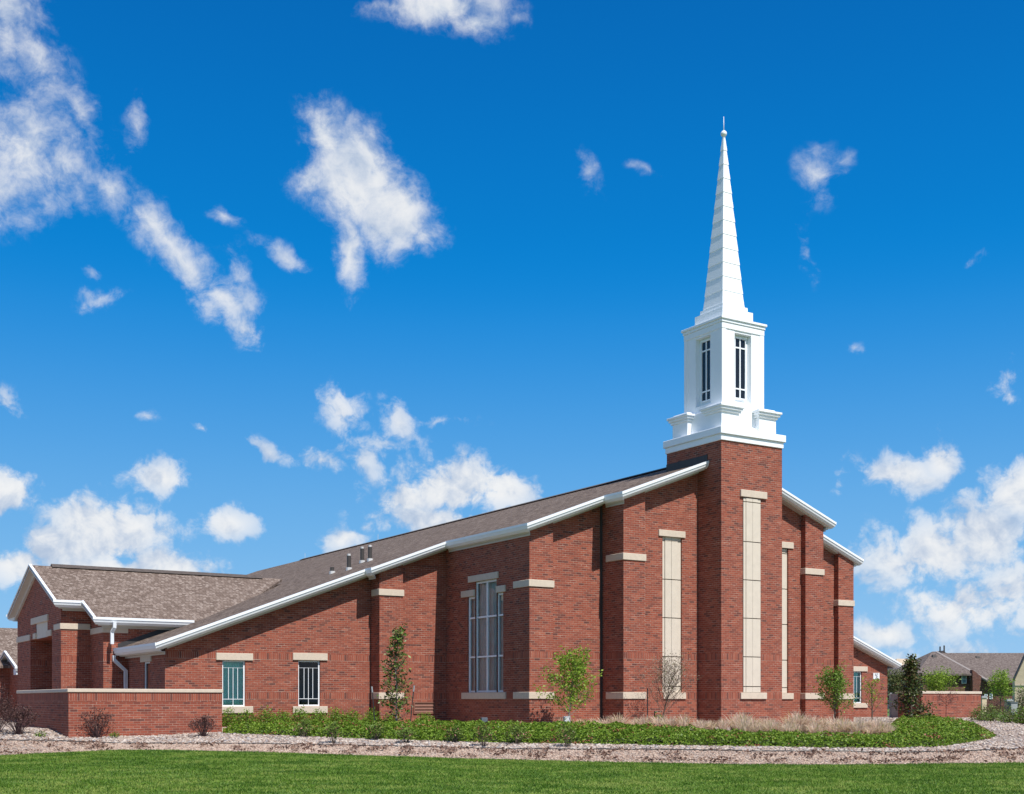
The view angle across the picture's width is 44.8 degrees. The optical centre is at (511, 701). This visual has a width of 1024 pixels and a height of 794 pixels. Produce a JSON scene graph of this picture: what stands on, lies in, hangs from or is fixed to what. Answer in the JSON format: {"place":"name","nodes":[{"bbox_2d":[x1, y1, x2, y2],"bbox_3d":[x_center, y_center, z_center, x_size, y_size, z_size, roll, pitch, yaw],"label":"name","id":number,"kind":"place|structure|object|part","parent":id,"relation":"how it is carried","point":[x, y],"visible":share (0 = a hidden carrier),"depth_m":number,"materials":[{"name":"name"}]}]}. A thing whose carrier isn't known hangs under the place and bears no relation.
{"place":"outdoors","nodes":[
{"label":"outdoors","id":0,"kind":"place"},
{"bbox_2d":[0,749,1023,793],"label":"lawn","id":1,"kind":"structure","parent":0,"point":[531,765],"depth_m":22.02,"materials":[{"name":"plant"}]},
{"bbox_2d":[0,716,1023,764],"bbox_3d":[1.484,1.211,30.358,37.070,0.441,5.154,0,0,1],"label":"gravel","id":2,"kind":"structure","parent":0,"point":[364,749],"depth_m":30.00,"materials":[{"name":"beige gravel"}]},
{"bbox_2d":[0,682,18,731],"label":"purple shrub","id":3,"kind":"object","parent":2,"relation":"on","point":[2,700],"visible":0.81,"depth_m":34.65,"materials":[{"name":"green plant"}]},
{"bbox_2d":[0,701,42,734],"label":"purple shrub","id":4,"kind":"object","parent":2,"relation":"on","point":[19,716],"visible":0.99,"depth_m":34.32,"materials":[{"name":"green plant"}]},
{"bbox_2d":[35,731,46,736],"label":"weed","id":5,"kind":"object","parent":2,"relation":"on","point":[41,734],"visible":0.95,"depth_m":33.95,"materials":[{"name":"green plant"}]},
{"bbox_2d":[78,705,115,737],"bbox_3d":[-11.552,0.526,34.409,1.094,1.058,1.110,0,0,0],"label":"purple shrub","id":6,"kind":"object","parent":2,"relation":"on","point":[95,733],"visible":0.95,"depth_m":34.31,"materials":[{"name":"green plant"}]},
{"bbox_2d":[108,732,122,737],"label":"weed","id":7,"kind":"object","parent":2,"relation":"on","point":[114,734],"visible":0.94,"depth_m":34.49,"materials":[{"name":"green plant"}]},
{"bbox_2d":[188,713,220,736],"bbox_3d":[-8.713,0.692,35.013,0.863,0.702,0.903,0,0,30],"label":"purple shrub","id":8,"kind":"object","parent":2,"relation":"on","point":[202,724],"visible":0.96,"depth_m":34.95,"materials":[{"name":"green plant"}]},
{"bbox_2d":[222,706,240,726],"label":"hedge bush","id":9,"kind":"object","parent":2,"relation":"on","point":[226,722],"visible":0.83,"depth_m":38.58,"materials":[{"name":"green plant"}]},
{"bbox_2d":[235,708,257,723],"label":"hedge bush","id":10,"kind":"object","parent":2,"relation":"on","point":[242,717],"visible":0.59,"depth_m":38.89,"materials":[{"name":"green plant"}]},
{"bbox_2d":[255,705,276,722],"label":"hedge bush","id":11,"kind":"object","parent":2,"relation":"on","point":[267,714],"visible":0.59,"depth_m":39.21,"materials":[{"name":"green plant"}]},
{"bbox_2d":[271,707,293,721],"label":"hedge bush","id":12,"kind":"object","parent":2,"relation":"on","point":[283,719],"visible":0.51,"depth_m":39.48,"materials":[{"name":"green plant"}]},
{"bbox_2d":[290,704,310,721],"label":"hedge bush","id":13,"kind":"object","parent":2,"relation":"on","point":[300,717],"visible":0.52,"depth_m":39.84,"materials":[{"name":"green plant"}]},
{"bbox_2d":[293,717,313,735],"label":"rose bush","id":14,"kind":"object","parent":2,"relation":"on","point":[303,724],"visible":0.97,"depth_m":34.49,"materials":[{"name":"green plant"}]},
{"bbox_2d":[307,708,328,720],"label":"hedge bush","id":15,"kind":"object","parent":2,"relation":"on","point":[318,716],"visible":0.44,"depth_m":40.18,"materials":[{"name":"green plant"}]},
{"bbox_2d":[323,721,342,742],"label":"rose bush","id":16,"kind":"object","parent":2,"relation":"on","point":[330,729],"visible":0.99,"depth_m":32.79,"materials":[{"name":"green plant"}]},
{"bbox_2d":[326,706,347,721],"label":"hedge bush","id":17,"kind":"object","parent":2,"relation":"on","point":[336,717],"visible":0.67,"depth_m":40.48,"materials":[{"name":"green plant"}]},
{"bbox_2d":[343,708,361,720],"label":"hedge bush","id":18,"kind":"object","parent":2,"relation":"on","point":[350,716],"visible":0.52,"depth_m":40.78,"materials":[{"name":"green plant"}]},
{"bbox_2d":[362,708,383,720],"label":"hedge bush","id":19,"kind":"object","parent":2,"relation":"on","point":[371,716],"visible":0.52,"depth_m":41.16,"materials":[{"name":"green plant"}]},
{"bbox_2d":[366,722,384,739],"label":"rose bush","id":20,"kind":"object","parent":2,"relation":"on","point":[378,729],"visible":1,"depth_m":33.55,"materials":[{"name":"green plant"}]},
{"bbox_2d":[384,711,401,720],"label":"hedge bush","id":21,"kind":"object","parent":2,"relation":"on","point":[390,718],"visible":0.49,"depth_m":41.44,"materials":[{"name":"green plant"}]},
{"bbox_2d":[397,724,415,742],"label":"rose bush","id":22,"kind":"object","parent":2,"relation":"on","point":[410,733],"visible":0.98,"depth_m":32.82,"materials":[{"name":"green plant"}]},
{"bbox_2d":[410,685,414,720],"bbox_3d":[-3.011,0.271,37.400,0.180,1.500,0.046,0,0,0],"label":"tree stake","id":23,"kind":"object","parent":2,"relation":"on","point":[412,701],"visible":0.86,"depth_m":37.39,"materials":[{"name":"black metal"}]},
{"bbox_2d":[414,712,434,720],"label":"hedge bush","id":24,"kind":"object","parent":2,"relation":"on","point":[425,716],"visible":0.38,"depth_m":41.86,"materials":[{"name":"green plant"}]},
{"bbox_2d":[445,725,464,741],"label":"rose bush","id":25,"kind":"object","parent":2,"relation":"on","point":[456,733],"visible":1,"depth_m":32.94,"materials":[{"name":"green plant"}]},
{"bbox_2d":[472,721,492,745],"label":"rose bush","id":26,"kind":"object","parent":2,"relation":"on","point":[486,733],"visible":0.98,"depth_m":31.98,"materials":[{"name":"green plant"}]},
{"bbox_2d":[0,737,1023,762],"bbox_3d":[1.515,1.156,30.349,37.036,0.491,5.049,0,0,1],"label":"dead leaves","id":27,"kind":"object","parent":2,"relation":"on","point":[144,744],"visible":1,"depth_m":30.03,"materials":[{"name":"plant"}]},
{"bbox_2d":[0,717,1023,752],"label":"river rocks","id":28,"kind":"object","parent":2,"relation":"on","point":[294,739],"visible":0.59,"depth_m":33.17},
{"bbox_2d":[0,739,1023,752],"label":"garden edging","id":29,"kind":"object","parent":2,"relation":"on","point":[523,748],"visible":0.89,"depth_m":31.09,"materials":[{"name":"stone"}]},
{"bbox_2d":[504,720,528,743],"bbox_3d":[0.161,0.826,32.344,0.637,0.675,0.713,0,0,-22],"label":"rose bush","id":30,"kind":"object","parent":2,"relation":"on","point":[516,731],"visible":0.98,"depth_m":32.33,"materials":[{"name":"green plant"}]},
{"bbox_2d":[555,718,577,746],"bbox_3d":[1.431,0.819,31.484,0.548,0.780,0.585,0,0,-23],"label":"rose bush","id":31,"kind":"object","parent":2,"relation":"on","point":[567,733],"visible":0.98,"depth_m":31.48,"materials":[{"name":"green plant"}]},
{"bbox_2d":[563,716,569,721],"bbox_3d":[1.632,0.680,36.997,0.200,0.480,0.126,0,0,-6],"label":"meter box","id":32,"kind":"object","parent":2,"relation":"on","point":[567,719],"visible":0.36,"depth_m":36.94,"materials":[{"name":"grey metal"}]},
{"bbox_2d":[533,644,602,716],"bbox_3d":[1.746,-0.487,37.274,2.392,2.720,1.830,0,0,-40],"label":"young tree","id":33,"kind":"object","parent":2,"relation":"on","point":[577,668],"visible":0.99,"depth_m":37.19,"materials":[{"name":"green plant"}]},
{"bbox_2d":[232,726,980,745],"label":"planting soil","id":34,"kind":"structure","parent":2,"relation":"on","point":[494,738],"depth_m":32.21,"materials":[{"name":"brown soil"}]},
{"bbox_2d":[371,686,374,719],"bbox_3d":[-4.169,0.287,37.400,0.150,1.469,0.046,0,0,0],"label":"tree stake","id":35,"kind":"object","parent":34,"relation":"on","point":[373,701],"visible":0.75,"depth_m":37.39,"materials":[{"name":"black metal"}]},
{"bbox_2d":[377,622,412,720],"bbox_3d":[-3.447,-0.808,37.675,1.121,3.356,1.145,0,0,17],"label":"magnolia tree","id":36,"kind":"object","parent":34,"relation":"on","point":[398,636],"visible":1,"depth_m":37.56,"materials":[{"name":"green plant"}]},
{"bbox_2d":[882,653,939,717],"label":"magnolia tree","id":37,"kind":"object","parent":34,"relation":"on","point":[911,663],"visible":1,"depth_m":45.91,"materials":[{"name":"green plant"}]},
{"bbox_2d":[597,715,619,723],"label":"grass clump","id":38,"kind":"object","parent":2,"relation":"on","point":[606,722],"visible":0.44,"depth_m":36.47,"materials":[{"name":"beige plant"}]},
{"bbox_2d":[222,712,996,747],"bbox_3d":[7.244,0.786,37.580,29.255,0.759,15.121,0,0,-27],"label":"ground cover","id":39,"kind":"object","parent":2,"relation":"on","point":[934,727],"visible":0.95,"depth_m":33.01,"materials":[{"name":"green plant"}]},
{"bbox_2d":[607,712,629,723],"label":"grass clump","id":40,"kind":"object","parent":2,"relation":"on","point":[624,720],"visible":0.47,"depth_m":36.65,"materials":[{"name":"beige plant"}]},
{"bbox_2d":[627,718,642,724],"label":"grass clump","id":41,"kind":"object","parent":2,"relation":"on","point":[633,721],"visible":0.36,"depth_m":36.18,"materials":[{"name":"beige plant"}]},
{"bbox_2d":[634,714,653,724],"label":"grass clump","id":42,"kind":"object","parent":2,"relation":"on","point":[646,721],"visible":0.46,"depth_m":35.80,"materials":[{"name":"beige plant"}]},
{"bbox_2d":[644,714,669,725],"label":"grass clump","id":43,"kind":"object","parent":2,"relation":"on","point":[656,723],"visible":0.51,"depth_m":35.12,"materials":[{"name":"beige plant"}]},
{"bbox_2d":[630,648,702,715],"bbox_3d":[4.967,-0.414,38.293,2.138,2.577,2.208,0,0,-27],"label":"bare sapling","id":44,"kind":"object","parent":2,"relation":"on","point":[671,679],"visible":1,"depth_m":38.28,"materials":[{"name":"brown plant"}]},
{"bbox_2d":[659,716,680,729],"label":"grass clump","id":45,"kind":"object","parent":2,"relation":"on","point":[672,722],"visible":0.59,"depth_m":34.64,"materials":[{"name":"beige plant"}]},
{"bbox_2d":[668,713,696,726],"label":"grass clump","id":46,"kind":"object","parent":2,"relation":"on","point":[683,720],"visible":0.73,"depth_m":34.57,"materials":[{"name":"beige plant"}]},
{"bbox_2d":[686,719,712,729],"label":"grass clump","id":47,"kind":"object","parent":2,"relation":"on","point":[701,724],"visible":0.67,"depth_m":34.21,"materials":[{"name":"beige plant"}]},
{"bbox_2d":[706,720,716,729],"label":"grass clump","id":48,"kind":"object","parent":2,"relation":"on","point":[711,724],"visible":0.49,"depth_m":34.65,"materials":[{"name":"beige plant"}]},
{"bbox_2d":[713,717,733,729],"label":"grass clump","id":49,"kind":"object","parent":2,"relation":"on","point":[721,724],"visible":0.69,"depth_m":33.73,"materials":[{"name":"beige plant"}]},
{"bbox_2d":[722,714,747,730],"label":"grass clump","id":50,"kind":"object","parent":2,"relation":"on","point":[734,723],"visible":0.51,"depth_m":34.74,"materials":[{"name":"beige plant"}]},
{"bbox_2d":[730,712,753,724],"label":"grass clump","id":51,"kind":"object","parent":2,"relation":"on","point":[744,717],"visible":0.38,"depth_m":34.83,"materials":[{"name":"beige plant"}]},
{"bbox_2d":[732,719,754,730],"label":"grass clump","id":52,"kind":"object","parent":2,"relation":"on","point":[744,726],"visible":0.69,"depth_m":32.68,"materials":[{"name":"beige plant"}]},
{"bbox_2d":[739,716,762,730],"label":"grass clump","id":53,"kind":"object","parent":2,"relation":"on","point":[749,721],"visible":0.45,"depth_m":33.79,"materials":[{"name":"beige plant"}]},
{"bbox_2d":[750,723,766,731],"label":"grass clump","id":54,"kind":"object","parent":2,"relation":"on","point":[756,728],"visible":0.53,"depth_m":32.80,"materials":[{"name":"beige plant"}]},
{"bbox_2d":[756,717,773,729],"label":"grass clump","id":55,"kind":"object","parent":2,"relation":"on","point":[761,722],"visible":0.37,"depth_m":33.58,"materials":[{"name":"beige plant"}]},
{"bbox_2d":[758,720,779,732],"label":"grass clump","id":56,"kind":"object","parent":2,"relation":"on","point":[769,725],"visible":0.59,"depth_m":32.87,"materials":[{"name":"beige plant"}]},
{"bbox_2d":[776,721,794,731],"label":"grass clump","id":57,"kind":"object","parent":2,"relation":"on","point":[787,728],"visible":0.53,"depth_m":32.56,"materials":[{"name":"beige plant"}]},
{"bbox_2d":[775,715,798,727],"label":"grass clump","id":58,"kind":"object","parent":2,"relation":"on","point":[789,723],"visible":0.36,"depth_m":33.46,"materials":[{"name":"beige plant"}]},
{"bbox_2d":[789,723,803,732],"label":"grass clump","id":59,"kind":"object","parent":2,"relation":"on","point":[797,727],"visible":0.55,"depth_m":32.56,"materials":[{"name":"beige plant"}]},
{"bbox_2d":[787,710,811,732],"bbox_3d":[7.676,0.506,33.521,0.967,0.710,0.940,0,0,-44],"label":"grass clump","id":60,"kind":"object","parent":2,"relation":"on","point":[796,718],"visible":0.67,"depth_m":33.35,"materials":[{"name":"beige plant"}]},
{"bbox_2d":[783,714,817,732],"bbox_3d":[7.865,0.581,33.616,1.166,0.534,1.140,0,0,11],"label":"grass clump","id":61,"kind":"object","parent":2,"relation":"on","point":[804,729],"visible":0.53,"depth_m":33.41,"materials":[{"name":"beige plant"}]},
{"bbox_2d":[798,713,824,729],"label":"grass clump","id":62,"kind":"object","parent":2,"relation":"on","point":[811,719],"visible":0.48,"depth_m":33.36,"materials":[{"name":"beige plant"}]},
{"bbox_2d":[806,721,829,732],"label":"grass clump","id":63,"kind":"object","parent":2,"relation":"on","point":[815,729],"visible":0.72,"depth_m":32.67,"materials":[{"name":"beige plant"}]},
{"bbox_2d":[816,717,836,731],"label":"grass clump","id":64,"kind":"object","parent":2,"relation":"on","point":[823,725],"visible":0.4,"depth_m":33.73,"materials":[{"name":"beige plant"}]},
{"bbox_2d":[808,660,857,719],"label":"young tree","id":65,"kind":"object","parent":2,"relation":"on","point":[829,682],"visible":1,"depth_m":41.46,"materials":[{"name":"green plant"}]},
{"bbox_2d":[825,723,842,733],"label":"grass clump","id":66,"kind":"object","parent":2,"relation":"on","point":[831,729],"visible":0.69,"depth_m":32.85,"materials":[{"name":"beige plant"}]},
{"bbox_2d":[824,715,845,726],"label":"grass clump","id":67,"kind":"object","parent":2,"relation":"on","point":[833,721],"visible":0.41,"depth_m":33.33,"materials":[{"name":"beige plant"}]},
{"bbox_2d":[824,717,857,732],"bbox_3d":[8.758,0.641,32.992,0.910,0.544,1.002,0,0,0],"label":"grass clump","id":68,"kind":"object","parent":2,"relation":"on","point":[845,729],"visible":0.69,"depth_m":32.84,"materials":[{"name":"beige plant"}]},
{"bbox_2d":[844,716,868,733],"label":"grass clump","id":69,"kind":"object","parent":2,"relation":"on","point":[858,726],"visible":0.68,"depth_m":32.66,"materials":[{"name":"beige plant"}]},
{"bbox_2d":[863,719,874,727],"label":"grass clump","id":70,"kind":"object","parent":2,"relation":"on","point":[869,720],"visible":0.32,"depth_m":33.31,"materials":[{"name":"beige plant"}]},
{"bbox_2d":[862,725,881,734],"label":"grass clump","id":71,"kind":"object","parent":2,"relation":"on","point":[870,731],"visible":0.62,"depth_m":32.69,"materials":[{"name":"beige plant"}]},
{"bbox_2d":[856,676,889,721],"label":"sapling","id":72,"kind":"object","parent":2,"relation":"on","point":[871,693],"visible":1,"depth_m":44.98,"materials":[{"name":"green plant"}]},
{"bbox_2d":[865,718,890,733],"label":"grass clump","id":73,"kind":"object","parent":2,"relation":"on","point":[879,724],"visible":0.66,"depth_m":32.97,"materials":[{"name":"beige plant"}]},
{"bbox_2d":[879,724,894,732],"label":"grass clump","id":74,"kind":"object","parent":2,"relation":"on","point":[887,730],"visible":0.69,"depth_m":32.81,"materials":[{"name":"beige plant"}]},
{"bbox_2d":[887,668,925,708],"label":"leafy tree","id":75,"kind":"object","parent":2,"relation":"on","point":[895,679],"visible":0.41,"depth_m":59.80,"materials":[{"name":"green plant"}]},
{"bbox_2d":[934,691,958,707],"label":"bare sapling","id":76,"kind":"object","parent":2,"relation":"on","point":[947,698],"visible":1,"depth_m":49.03,"materials":[{"name":"brown plant"}]},
{"bbox_2d":[968,704,989,720],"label":"bush","id":77,"kind":"object","parent":2,"relation":"on","point":[977,715],"visible":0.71,"depth_m":48.45,"materials":[{"name":"green plant"}]},
{"bbox_2d":[978,704,1001,720],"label":"bush","id":78,"kind":"object","parent":2,"relation":"on","point":[991,717],"visible":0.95,"depth_m":47.43,"materials":[{"name":"green plant"}]},
{"bbox_2d":[998,705,1018,722],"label":"bush","id":79,"kind":"object","parent":2,"relation":"on","point":[1008,718],"visible":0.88,"depth_m":45.45,"materials":[{"name":"green plant"}]},
{"bbox_2d":[1014,705,1023,723],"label":"bush","id":80,"kind":"object","parent":2,"relation":"on","point":[1020,717],"visible":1,"depth_m":43.98,"materials":[{"name":"green plant"}]},
{"bbox_2d":[0,0,1023,658],"label":"sky","id":81,"kind":"structure","parent":0,"point":[282,282],"materials":[{"name":"blue"}]},
{"bbox_2d":[887,709,1023,717],"bbox_3d":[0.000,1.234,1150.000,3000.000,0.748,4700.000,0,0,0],"label":"ground","id":82,"kind":"structure","parent":0,"point":[999,715],"depth_m":85.31,"materials":[{"name":"soil"}]},
{"bbox_2d":[16,689,222,737],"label":"garden wall","id":83,"kind":"structure","parent":82,"relation":"on","point":[145,712],"depth_m":35.29,"materials":[{"name":"red brick"}]},
{"bbox_2d":[0,121,901,726],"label":"church","id":84,"kind":"structure","parent":82,"relation":"on","point":[720,555],"depth_m":41.03,"materials":[{"name":"red brick"}]},
{"bbox_2d":[145,662,149,688],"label":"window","id":85,"kind":"structure","parent":84,"relation":"in","point":[147,664],"depth_m":40.08,"materials":[{"name":"white paint"}]},
{"bbox_2d":[222,660,244,705],"bbox_3d":[-8.900,-0.566,39.499,0.854,1.561,0.190,0,0,-32],"label":"window","id":86,"kind":"structure","parent":84,"relation":"in","point":[233,671],"depth_m":39.56,"materials":[{"name":"teal glass"}]},
{"bbox_2d":[298,660,318,705],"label":"window","id":87,"kind":"structure","parent":84,"relation":"in","point":[308,671],"depth_m":40.79,"materials":[{"name":"glass"}]},
{"bbox_2d":[469,579,502,692],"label":"window","id":88,"kind":"structure","parent":84,"relation":"in","point":[486,590],"depth_m":40.91,"materials":[{"name":"glass"}]},
{"bbox_2d":[854,671,860,702],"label":"window","id":89,"kind":"structure","parent":84,"relation":"in","point":[857,674],"depth_m":56.81,"materials":[{"name":"blue glass"}]},
{"bbox_2d":[887,659,904,708],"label":"house","id":90,"kind":"structure","parent":82,"relation":"on","point":[901,661],"depth_m":169.15,"materials":[{"name":"beige stone"}]},
{"bbox_2d":[895,691,981,717],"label":"garden wall","id":91,"kind":"structure","parent":82,"relation":"on","point":[964,704],"depth_m":53.36,"materials":[{"name":"red brick"}]},
{"bbox_2d":[889,693,897,717],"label":"gate","id":92,"kind":"structure","parent":91,"relation":"attached to","point":[893,712],"depth_m":53.79,"materials":[{"name":"grey metal"}]},
{"bbox_2d":[919,666,964,690],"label":"leafy tree","id":93,"kind":"object","parent":82,"relation":"on","point":[939,683],"visible":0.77,"depth_m":58.72,"materials":[{"name":"green plant"}]},
{"bbox_2d":[888,645,1023,711],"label":"house","id":94,"kind":"structure","parent":82,"relation":"on","point":[973,671],"depth_m":111.87,"materials":[{"name":"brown brick"}]},
{"bbox_2d":[958,676,968,683],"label":"window","id":95,"kind":"structure","parent":94,"relation":"in","point":[964,679],"depth_m":110.18,"materials":[{"name":"teal glass"}]},
{"bbox_2d":[981,696,987,714],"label":"stone pillar","id":96,"kind":"structure","parent":82,"relation":"on","point":[984,700],"depth_m":77.84,"materials":[{"name":"beige stone"}]},
{"bbox_2d":[981,697,1011,713],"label":"purple shrub","id":97,"kind":"object","parent":82,"relation":"on","point":[996,705],"visible":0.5,"depth_m":72.40,"materials":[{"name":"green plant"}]},
{"bbox_2d":[980,666,1022,714],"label":"young tree","id":98,"kind":"object","parent":82,"relation":"on","point":[1003,679],"visible":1,"depth_m":70.94,"materials":[{"name":"green plant"}]},
{"bbox_2d":[1004,699,1013,715],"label":"stone pillar","id":99,"kind":"structure","parent":82,"relation":"on","point":[1007,700],"depth_m":73.91,"materials":[{"name":"grey stone"}]},
{"bbox_2d":[1007,702,1017,713],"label":"utility cabinet","id":100,"kind":"object","parent":82,"relation":"on","point":[1014,705],"visible":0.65,"depth_m":72.79,"materials":[{"name":"grey metal"}]},
{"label":"door","id":101,"kind":"part","parent":100,"relation":"part of","materials":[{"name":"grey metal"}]},
{"bbox_2d":[1012,655,1023,712],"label":"house","id":102,"kind":"structure","parent":82,"relation":"on","point":[1018,677],"depth_m":96.66,"materials":[{"name":"beige stone"}]},
{"bbox_2d":[1014,684,1023,712],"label":"evergreen shrub","id":103,"kind":"object","parent":82,"relation":"on","point":[1020,700],"visible":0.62,"depth_m":81.95,"materials":[{"name":"green plant"}]}
]}

